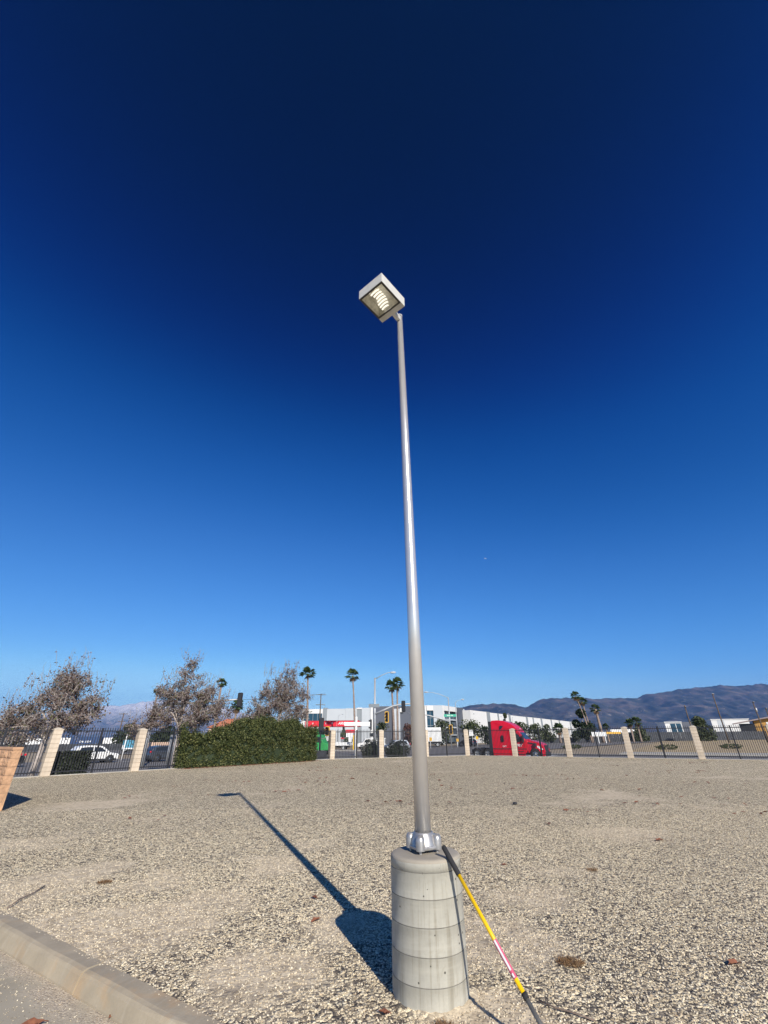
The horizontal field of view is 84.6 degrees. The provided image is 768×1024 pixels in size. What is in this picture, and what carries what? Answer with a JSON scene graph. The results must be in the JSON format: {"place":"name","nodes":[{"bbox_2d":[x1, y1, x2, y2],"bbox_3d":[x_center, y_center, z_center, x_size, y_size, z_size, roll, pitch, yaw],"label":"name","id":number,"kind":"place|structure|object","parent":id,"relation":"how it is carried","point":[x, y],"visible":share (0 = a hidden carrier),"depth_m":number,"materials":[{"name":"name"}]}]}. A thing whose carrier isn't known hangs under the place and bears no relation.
{"place":"outdoors","nodes":[
{"label":"outdoors","id":0,"kind":"place"},
{"bbox_2d":[0,951,115,1023],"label":"driveway","id":1,"kind":"structure","parent":0,"point":[52,992],"depth_m":3.14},
{"bbox_2d":[22,1017,48,1023],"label":"dead leaf","id":2,"kind":"object","parent":1,"relation":"on","point":[33,1020],"visible":1,"depth_m":2.87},
{"bbox_2d":[0,910,223,1023],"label":"kerb","id":3,"kind":"structure","parent":1,"relation":"on","point":[119,996],"depth_m":3.22,"materials":[{"name":"concrete"}]},
{"bbox_2d":[0,700,246,738],"bbox_3d":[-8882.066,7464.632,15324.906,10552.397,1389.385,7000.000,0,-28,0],"label":"snowy mountain","id":4,"kind":"structure","parent":0,"point":[112,718],"depth_m":14551.90,"materials":[{"name":"snow"}]},
{"bbox_2d":[206,719,237,731],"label":"tile roof house","id":5,"kind":"structure","parent":0,"point":[229,722],"depth_m":106.83,"materials":[{"name":"tile"}]},
{"bbox_2d":[13,740,658,776],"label":"side street","id":6,"kind":"structure","parent":0,"point":[430,750],"depth_m":45.87,"materials":[{"name":"asphalt"}]},
{"bbox_2d":[71,745,118,762],"bbox_3d":[-31.485,26.221,45.651,2.120,1.726,4.776,-22,-35,34],"label":"parked car","id":7,"kind":"object","parent":6,"relation":"on","point":[98,753],"visible":0.4,"depth_m":45.53,"materials":[{"name":"white paint"}]},
{"bbox_2d":[145,745,172,761],"bbox_3d":[-25.074,27.665,48.364,2.120,1.626,4.229,-22,-35,34],"label":"parked car","id":8,"kind":"object","parent":6,"relation":"on","point":[159,752],"visible":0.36,"depth_m":47.13,"materials":[{"name":"metal"}]},
{"bbox_2d":[327,741,350,749],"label":"work truck","id":9,"kind":"object","parent":6,"relation":"on","point":[343,744],"visible":0.28,"depth_m":79.63,"materials":[{"name":"white paint"}]},
{"bbox_2d":[426,727,441,746],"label":"box truck","id":10,"kind":"object","parent":6,"relation":"on","point":[437,736],"visible":0.25,"depth_m":97.90,"materials":[{"name":"white paint"}]},
{"bbox_2d":[0,734,688,762],"bbox_3d":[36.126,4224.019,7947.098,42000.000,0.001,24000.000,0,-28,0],"label":"ground","id":11,"kind":"structure","parent":0,"point":[583,750],"depth_m":75.97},
{"bbox_2d":[2,743,122,750],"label":"screen fence","id":12,"kind":"object","parent":11,"relation":"on","point":[34,746],"visible":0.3,"depth_m":94.77,"materials":[{"name":"metal"}]},
{"bbox_2d":[50,750,93,774],"bbox_3d":[-16.450,13.349,21.900,1.044,1.740,2.047,-23,-35,35],"label":"clipped shrub","id":13,"kind":"object","parent":11,"relation":"on","point":[61,765],"visible":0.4,"depth_m":21.84,"materials":[{"name":"green plant"}]},
{"bbox_2d":[111,723,136,746],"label":"leafy tree","id":14,"kind":"object","parent":11,"relation":"on","point":[126,724],"visible":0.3,"depth_m":104.16,"materials":[{"name":"green plant"}]},
{"bbox_2d":[149,725,176,744],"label":"leafy tree","id":15,"kind":"object","parent":11,"relation":"on","point":[162,738],"visible":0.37,"depth_m":98.33,"materials":[{"name":"green plant"}]},
{"bbox_2d":[140,699,236,766],"bbox_3d":[-18.143,20.842,39.966,8.448,5.760,0.290,0,-28,0],"label":"signal pole","id":16,"kind":"object","parent":11,"relation":"on","point":[150,733],"visible":0.31,"depth_m":39.46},
{"bbox_2d":[236,693,242,707],"bbox_3d":[-14.074,18.378,41.243,0.540,1.330,0.420,-6,-29,11],"label":"traffic signal","id":17,"kind":"object","parent":16,"relation":"attached to","point":[239,700],"visible":1,"depth_m":41.06,"materials":[{"name":"plastic"}]},
{"bbox_2d":[213,678,226,725],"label":"fan palm","id":18,"kind":"object","parent":11,"relation":"on","point":[222,684],"visible":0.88,"depth_m":83.48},
{"bbox_2d":[231,700,243,720],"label":"fan palm","id":19,"kind":"object","parent":11,"relation":"on","point":[236,711],"visible":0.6,"depth_m":81.42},
{"bbox_2d":[299,666,315,726],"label":"fan palm","id":20,"kind":"object","parent":11,"relation":"on","point":[306,670],"visible":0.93,"depth_m":93.40,"materials":[{"name":"plant"}]},
{"bbox_2d":[305,720,360,732],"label":"station canopy","id":21,"kind":"object","parent":11,"relation":"on","point":[337,723],"visible":0.6,"depth_m":101.88,"materials":[{"name":"metal"}]},
{"bbox_2d":[346,730,354,749],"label":"forecourt sign","id":22,"kind":"object","parent":11,"relation":"on","point":[349,739],"visible":0.79,"depth_m":79.39,"materials":[{"name":"white paint"}]},
{"bbox_2d":[345,668,358,736],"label":"fan palm","id":23,"kind":"object","parent":11,"relation":"on","point":[351,671],"visible":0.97,"depth_m":93.32,"materials":[{"name":"plant"}]},
{"bbox_2d":[344,717,369,757],"bbox_3d":[-2.827,23.710,44.002,2.700,4.250,0.271,0,-28,0],"label":"sign post","id":24,"kind":"object","parent":11,"relation":"on","point":[355,723],"visible":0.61,"depth_m":44.53,"materials":[{"name":"metal"}]},
{"bbox_2d":[360,738,377,757],"bbox_3d":[-1.047,21.012,37.098,2.178,2.008,2.203,0,-28,0],"label":"round shrub","id":25,"kind":"object","parent":11,"relation":"on","point":[372,748],"visible":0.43,"depth_m":36.70,"materials":[{"name":"green plant"}]},
{"bbox_2d":[376,722,389,736],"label":"leafy tree","id":26,"kind":"object","parent":11,"relation":"on","point":[381,726],"visible":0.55,"depth_m":104.08,"materials":[{"name":"green plant"}]},
{"bbox_2d":[369,671,409,739],"bbox_3d":[1.671,26.591,55.962,7.414,10.315,0.523,0,-28,0],"label":"signal pole","id":27,"kind":"object","parent":11,"relation":"on","point":[374,705],"visible":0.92,"depth_m":56.30,"materials":[{"name":"metal"}]},
{"bbox_2d":[385,679,398,739],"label":"fan palm","id":28,"kind":"object","parent":11,"relation":"on","point":[389,683],"visible":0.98,"depth_m":100.98,"materials":[{"name":"plant"}]},
{"bbox_2d":[384,739,410,756],"bbox_3d":[1.153,21.166,37.458,2.479,1.744,2.592,0,-28,0],"label":"round shrub","id":29,"kind":"object","parent":11,"relation":"on","point":[395,748],"visible":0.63,"depth_m":37.05,"materials":[{"name":"green plant"}]},
{"bbox_2d":[392,676,405,739],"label":"fan palm","id":30,"kind":"object","parent":11,"relation":"on","point":[396,679],"visible":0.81,"depth_m":102.22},
{"bbox_2d":[403,723,411,746],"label":"leafy tree","id":31,"kind":"object","parent":11,"relation":"on","point":[408,727],"visible":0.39,"depth_m":101.47,"materials":[{"name":"brown plant"}]},
{"bbox_2d":[409,691,455,748],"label":"signal pole","id":32,"kind":"object","parent":11,"relation":"on","point":[449,715],"visible":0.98,"depth_m":85.39,"materials":[{"name":"metal"}]},
{"bbox_2d":[429,719,453,745],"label":"leafy tree","id":33,"kind":"object","parent":11,"relation":"on","point":[442,724],"visible":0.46,"depth_m":107.54,"materials":[{"name":"green plant"}]},
{"bbox_2d":[431,705,463,743],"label":"office wing","id":34,"kind":"structure","parent":11,"relation":"on","point":[458,712],"depth_m":143.66,"materials":[{"name":"paint"}]},
{"bbox_2d":[445,711,456,741],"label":"curtain window","id":35,"kind":"structure","parent":34,"relation":"in","point":[452,719],"depth_m":141.85,"materials":[{"name":"blue"}]},
{"bbox_2d":[457,719,482,738],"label":"leafy tree","id":36,"kind":"object","parent":11,"relation":"on","point":[469,725],"visible":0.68,"depth_m":102.74,"materials":[{"name":"green plant"}]},
{"bbox_2d":[476,725,488,745],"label":"leafy tree","id":37,"kind":"object","parent":11,"relation":"on","point":[485,734],"visible":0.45,"depth_m":107.62,"materials":[{"name":"green plant"}]},
{"bbox_2d":[514,721,527,731],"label":"leafy tree","id":38,"kind":"object","parent":11,"relation":"on","point":[519,724],"visible":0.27,"depth_m":124.27,"materials":[{"name":"green plant"}]},
{"bbox_2d":[525,723,543,740],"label":"leafy tree","id":39,"kind":"object","parent":11,"relation":"on","point":[534,725],"visible":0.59,"depth_m":124.80,"materials":[{"name":"green plant"}]},
{"bbox_2d":[537,724,556,742],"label":"leafy tree","id":40,"kind":"object","parent":11,"relation":"on","point":[545,726],"visible":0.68,"depth_m":126.70,"materials":[{"name":"green plant"}]},
{"bbox_2d":[552,723,563,742],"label":"fan palm","id":41,"kind":"object","parent":11,"relation":"on","point":[557,725],"visible":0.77,"depth_m":132.71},
{"bbox_2d":[537,737,599,742],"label":"screen fence","id":42,"kind":"object","parent":11,"relation":"on","point":[570,740],"visible":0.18,"depth_m":139.60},
{"bbox_2d":[570,691,592,742],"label":"fan palm","id":43,"kind":"object","parent":11,"relation":"on","point":[576,697],"visible":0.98,"depth_m":136.71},
{"bbox_2d":[571,708,595,741],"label":"leafy tree","id":44,"kind":"object","parent":11,"relation":"on","point":[579,714],"visible":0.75,"depth_m":134.74,"materials":[{"name":"green plant"}]},
{"bbox_2d":[579,696,593,742],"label":"fan palm","id":45,"kind":"object","parent":11,"relation":"on","point":[581,703],"visible":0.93,"depth_m":136.98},
{"bbox_2d":[590,704,605,742],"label":"fan palm","id":46,"kind":"object","parent":11,"relation":"on","point":[595,711],"visible":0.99,"depth_m":134.81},
{"bbox_2d":[624,718,634,741],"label":"fan palm","id":47,"kind":"object","parent":11,"relation":"on","point":[629,721],"visible":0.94,"depth_m":133.13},
{"bbox_2d":[631,716,642,741],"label":"fan palm","id":48,"kind":"object","parent":11,"relation":"on","point":[636,724],"visible":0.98,"depth_m":133.40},
{"bbox_2d":[629,725,650,741],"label":"leafy tree","id":49,"kind":"object","parent":11,"relation":"on","point":[642,735],"visible":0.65,"depth_m":144.42,"materials":[{"name":"green plant"}]},
{"bbox_2d":[655,722,691,737],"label":"white house","id":50,"kind":"structure","parent":11,"relation":"on","point":[672,724],"depth_m":212.61,"materials":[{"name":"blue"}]},
{"bbox_2d":[670,724,682,731],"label":"window","id":51,"kind":"structure","parent":50,"relation":"in","point":[672,725],"depth_m":211.91,"materials":[{"name":"blue"}]},
{"bbox_2d":[732,717,767,739],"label":"ochre shop","id":52,"kind":"structure","parent":11,"relation":"on","point":[764,721],"depth_m":161.62,"materials":[{"name":"plastic"}]},
{"bbox_2d":[301,705,443,744],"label":"warehouse","id":53,"kind":"structure","parent":0,"point":[361,714],"depth_m":135.29,"materials":[{"name":"white"}]},
{"bbox_2d":[427,711,433,727],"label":"curtain window","id":54,"kind":"structure","parent":53,"relation":"in","point":[430,720],"depth_m":134.93,"materials":[{"name":"blue"}]},
{"bbox_2d":[0,756,767,1023],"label":"gravel yard","id":55,"kind":"structure","parent":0,"point":[738,783],"depth_m":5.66,"materials":[{"name":"gravel"}]},
{"bbox_2d":[0,746,23,810],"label":"block wall","id":56,"kind":"structure","parent":55,"relation":"on","point":[9,758],"depth_m":11.05,"materials":[{"name":"brick"}]},
{"bbox_2d":[38,727,63,776],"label":"fence pillar","id":57,"kind":"structure","parent":55,"relation":"on","point":[50,752],"depth_m":20.84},
{"bbox_2d":[171,713,318,767],"bbox_3d":[-8.691,15.545,29.069,1.920,3.260,11.031,-22,-35,35],"label":"ivy hedge","id":58,"kind":"object","parent":55,"relation":"on","point":[264,739],"visible":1,"depth_m":28.16,"materials":[{"name":"green plant"}]},
{"bbox_2d":[181,760,319,768],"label":"leaf litter","id":59,"kind":"object","parent":55,"relation":"on","point":[241,765],"visible":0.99,"depth_m":27.25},
{"bbox_2d":[13,755,764,777],"bbox_3d":[1.569,17.635,29.449,46.613,0.400,15.881,6,-29,-12],"label":"fence footing","id":60,"kind":"object","parent":55,"relation":"on","point":[393,757],"visible":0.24,"depth_m":30.14,"materials":[{"name":"concrete"}]},
{"bbox_2d":[0,727,52,775],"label":"fence panel","id":61,"kind":"object","parent":60,"relation":"on","point":[5,734],"visible":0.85,"depth_m":20.32,"materials":[{"name":"black metal"}]},
{"bbox_2d":[50,727,138,773],"bbox_3d":[-15.193,12.628,22.366,0.095,2.170,3.730,-23,-35,35],"label":"fence panel","id":62,"kind":"object","parent":60,"relation":"on","point":[97,749],"visible":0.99,"depth_m":22.30,"materials":[{"name":"black metal"}]},
{"bbox_2d":[128,728,147,771],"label":"fence pillar","id":63,"kind":"structure","parent":60,"relation":"on","point":[137,751],"depth_m":23.61,"materials":[{"name":"concrete"}]},
{"bbox_2d":[139,728,200,768],"bbox_3d":[-12.635,14.046,25.077,0.095,2.170,3.440,-21,-34,33],"label":"fence panel","id":64,"kind":"object","parent":60,"relation":"on","point":[170,748],"visible":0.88,"depth_m":24.72,"materials":[{"name":"black metal"}]},
{"bbox_2d":[313,729,330,758],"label":"fence panel","id":65,"kind":"object","parent":60,"relation":"on","point":[326,733],"visible":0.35,"depth_m":33.66,"materials":[{"name":"black metal"}]},
{"bbox_2d":[328,730,335,758],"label":"fence pillar","id":66,"kind":"structure","parent":60,"relation":"on","point":[331,749],"depth_m":34.18,"materials":[{"name":"concrete"}]},
{"bbox_2d":[335,729,378,757],"bbox_3d":[-2.261,19.237,34.972,3.806,2.170,0.095,9,-29,-17],"label":"fence panel","id":67,"kind":"object","parent":60,"relation":"on","point":[360,731],"visible":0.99,"depth_m":34.98,"materials":[{"name":"black metal"}]},
{"bbox_2d":[378,730,383,757],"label":"fence pillar","id":68,"kind":"structure","parent":60,"relation":"on","point":[380,743],"depth_m":35.44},
{"bbox_2d":[384,729,410,756],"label":"fence panel","id":69,"kind":"object","parent":60,"relation":"on","point":[402,738],"visible":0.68,"depth_m":36.16,"materials":[{"name":"black metal"}]},
{"bbox_2d":[427,729,464,755],"bbox_3d":[5.577,20.618,37.741,3.815,2.170,0.095,10,-30,-20],"label":"fence panel","id":70,"kind":"object","parent":60,"relation":"on","point":[447,748],"visible":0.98,"depth_m":37.73,"materials":[{"name":"black metal"}]},
{"bbox_2d":[463,729,469,755],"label":"fence pillar","id":71,"kind":"structure","parent":60,"relation":"on","point":[466,743],"depth_m":38.29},
{"bbox_2d":[468,728,511,755],"bbox_3d":[9.360,20.405,37.401,3.970,2.170,0.095,-17,-32,29],"label":"fence panel","id":72,"kind":"object","parent":60,"relation":"on","point":[489,745],"visible":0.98,"depth_m":37.37,"materials":[{"name":"black metal"}]},
{"bbox_2d":[509,728,518,755],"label":"fence pillar","id":73,"kind":"structure","parent":60,"relation":"on","point":[513,742],"depth_m":36.20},
{"bbox_2d":[515,727,566,755],"bbox_3d":[13.055,19.269,35.322,4.002,2.170,0.095,-17,-32,28],"label":"fence panel","id":74,"kind":"object","parent":60,"relation":"on","point":[541,754],"visible":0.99,"depth_m":35.27,"materials":[{"name":"black metal"}]},
{"bbox_2d":[562,728,572,756],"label":"fence pillar","id":75,"kind":"structure","parent":60,"relation":"on","point":[568,746],"depth_m":34.14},
{"bbox_2d":[568,727,626,756],"bbox_3d":[16.746,18.135,33.246,3.956,2.170,0.095,-17,-32,29],"label":"fence panel","id":76,"kind":"object","parent":60,"relation":"on","point":[593,729],"visible":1,"depth_m":33.25,"materials":[{"name":"black metal"}]},
{"bbox_2d":[621,727,633,757],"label":"fence pillar","id":77,"kind":"structure","parent":60,"relation":"on","point":[627,742],"depth_m":32.03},
{"bbox_2d":[627,726,697,757],"bbox_3d":[20.486,17.012,31.193,4.062,2.170,0.095,-16,-32,27],"label":"fence panel","id":78,"kind":"object","parent":60,"relation":"on","point":[660,739],"visible":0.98,"depth_m":31.18,"materials":[{"name":"black metal"}]},
{"bbox_2d":[689,725,705,758],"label":"fence pillar","id":79,"kind":"structure","parent":60,"relation":"on","point":[697,742],"depth_m":30.04,"materials":[{"name":"concrete"}]},
{"bbox_2d":[696,724,767,758],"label":"fence panel","id":80,"kind":"object","parent":60,"relation":"on","point":[729,727],"visible":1,"depth_m":29.19,"materials":[{"name":"black metal"}]},
{"bbox_2d":[391,846,469,1012],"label":"concrete pier","id":81,"kind":"structure","parent":55,"relation":"on","point":[429,964],"depth_m":2.96,"materials":[{"name":"concrete"}]},
{"bbox_2d":[359,273,441,854],"bbox_3d":[0.110,-0.232,4.646,0.416,6.404,0.855,-22,-35,35],"label":"light pole","id":82,"kind":"object","parent":81,"relation":"on","point":[381,298],"visible":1,"depth_m":4.22,"materials":[{"name":"metal"}]},
{"bbox_2d":[383,981,478,1021],"bbox_3d":[0.328,3.387,2.986,0.729,0.022,0.729,0,-28,0],"label":"soil collar","id":83,"kind":"object","parent":55,"relation":"on","point":[456,1011],"visible":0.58,"depth_m":2.79,"materials":[{"name":"gravel"}]},
{"bbox_2d":[123,762,766,820],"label":"plant debris","id":84,"kind":"object","parent":55,"relation":"on","point":[494,791],"visible":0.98,"depth_m":15.42,"materials":[{"name":"brown plant"}]},
{"bbox_2d":[442,845,542,1023],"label":"long handled tool","id":85,"kind":"object","parent":55,"relation":"on","point":[524,995],"visible":1,"depth_m":2.73,"materials":[{"name":"plastic"}]},
{"bbox_2d":[538,1000,595,1021],"bbox_3d":[1.181,3.245,2.747,0.370,0.014,0.035,-22,-35,34],"label":"twig","id":86,"kind":"object","parent":55,"relation":"on","point":[565,1010],"visible":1,"depth_m":2.74,"materials":[{"name":"wood"}]},
{"bbox_2d":[553,954,585,967],"bbox_3d":[1.457,3.545,3.335,0.290,0.030,0.252,8,-29,-15],"label":"dry weed","id":87,"kind":"object","parent":55,"relation":"on","point":[567,959],"visible":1,"depth_m":3.33,"materials":[{"name":"plant"}]},
{"bbox_2d":[0,0,767,722],"label":"sky","id":88,"kind":"structure","parent":0,"point":[565,202],"materials":[{"name":"blue"}]},
{"bbox_2d":[22,750,767,759],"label":"road","id":89,"kind":"structure","parent":0,"point":[584,755],"depth_m":52.26,"materials":[{"name":"asphalt"}]},
{"bbox_2d":[121,740,134,752],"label":"service trailer","id":90,"kind":"object","parent":89,"relation":"on","point":[128,742],"visible":0.52,"depth_m":78.25,"materials":[{"name":"metal"}]},
{"bbox_2d":[316,734,328,752],"bbox_3d":[-11.183,34.317,63.092,6.694,3.347,2.480,-6,-28,10],"label":"waste truck","id":91,"kind":"object","parent":89,"relation":"on","point":[326,743],"visible":0.2,"depth_m":61.83,"materials":[{"name":"metal"}]},
{"bbox_2d":[472,720,550,755],"bbox_3d":[13.812,25.230,47.028,8.363,3.987,2.822,-17,-32,28],"label":"truck tractor","id":92,"kind":"object","parent":89,"relation":"on","point":[498,724],"visible":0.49,"depth_m":46.19,"materials":[{"name":"red paint"}]},
{"bbox_2d":[432,1017,453,1023],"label":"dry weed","id":93,"kind":"object","parent":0,"point":[440,1021],"visible":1,"depth_m":2.64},
{"bbox_2d":[462,710,580,742],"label":"storage hall","id":94,"kind":"structure","parent":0,"point":[484,718],"depth_m":181.99,"materials":[{"name":"metal"}]},
{"bbox_2d":[461,683,767,731],"bbox_3d":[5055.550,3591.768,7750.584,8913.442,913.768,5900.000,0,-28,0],"label":"mountain range","id":95,"kind":"structure","parent":0,"point":[732,702],"depth_m":7341.34,"materials":[{"name":"stone"}]},
{"bbox_2d":[619,752,767,755],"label":"pavement","id":96,"kind":"structure","parent":0,"point":[674,753],"depth_m":51.41,"materials":[{"name":"concrete"}]},
{"bbox_2d":[633,740,767,752],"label":"dry field","id":97,"kind":"structure","parent":0,"point":[702,744],"depth_m":79.48,"materials":[{"name":"soil"}]},
{"bbox_2d":[654,744,677,749],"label":"weed clump","id":98,"kind":"object","parent":97,"relation":"on","point":[674,746],"visible":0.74,"depth_m":68.18,"materials":[{"name":"green plant"}]},
{"bbox_2d":[604,731,767,741],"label":"screen fence","id":99,"kind":"object","parent":97,"relation":"on","point":[685,735],"visible":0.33,"depth_m":153.42,"materials":[{"name":"metal"}]},
{"bbox_2d":[690,716,717,740],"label":"leafy tree","id":100,"kind":"object","parent":97,"relation":"on","point":[698,721],"visible":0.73,"depth_m":141.38,"materials":[{"name":"green plant"}]},
{"bbox_2d":[712,693,729,742],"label":"utility pole","id":101,"kind":"object","parent":97,"relation":"on","point":[720,716],"visible":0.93,"depth_m":116.69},
{"bbox_2d":[719,743,742,748],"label":"weed clump","id":102,"kind":"object","parent":97,"relation":"on","point":[726,745],"visible":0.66,"depth_m":69.57,"materials":[{"name":"green plant"}]},
{"bbox_2d":[752,702,767,741],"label":"utility pole","id":103,"kind":"object","parent":97,"relation":"on","point":[756,710],"visible":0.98,"depth_m":116.20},
{"bbox_2d":[705,719,749,738],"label":"white shed","id":104,"kind":"structure","parent":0,"point":[717,722],"depth_m":209.63,"materials":[{"name":"metal"}]},
{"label":"pavement","id":105,"kind":"structure","parent":0,"visible":0},
{"bbox_2d":[0,649,116,775],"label":"street tree","id":106,"kind":"object","parent":105,"relation":"on","point":[71,684],"visible":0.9,"depth_m":23.68,"materials":[{"name":"grey plant"}]},
{"bbox_2d":[122,643,234,767],"bbox_3d":[-14.475,14.101,30.549,7.804,8.584,3.597,0,-28,0],"label":"street tree","id":107,"kind":"object","parent":105,"relation":"on","point":[202,709],"visible":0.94,"depth_m":30.05,"materials":[{"name":"grey plant"}]},
{"bbox_2d":[239,659,314,721],"bbox_3d":[-9.206,16.535,35.179,6.794,8.547,3.501,0,-28,0],"label":"street tree","id":108,"kind":"object","parent":105,"relation":"on","point":[279,702],"visible":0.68,"depth_m":35.29,"materials":[{"name":"grey plant"}]},
{"bbox_3d":[-6.317,24.240,43.718,0.825,3.100,0.265,0,-28,0],"label":"signal pole","id":109,"kind":"object","parent":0,"visible":0},
{"bbox_2d":[318,718,323,730],"bbox_3d":[-6.622,22.491,44.631,0.540,1.330,0.420,-2,-28,4],"label":"traffic signal","id":110,"kind":"object","parent":109,"relation":"attached to","point":[321,724],"visible":0.98,"depth_m":44.47,"materials":[{"name":"plastic"}]},
{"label":"pavement","id":111,"kind":"structure","parent":0,"visible":0},
{"bbox_2d":[70,736,102,745],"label":"shipping container","id":112,"kind":"object","parent":111,"relation":"on","point":[85,740],"visible":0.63,"depth_m":120.66,"materials":[{"name":"metal"}]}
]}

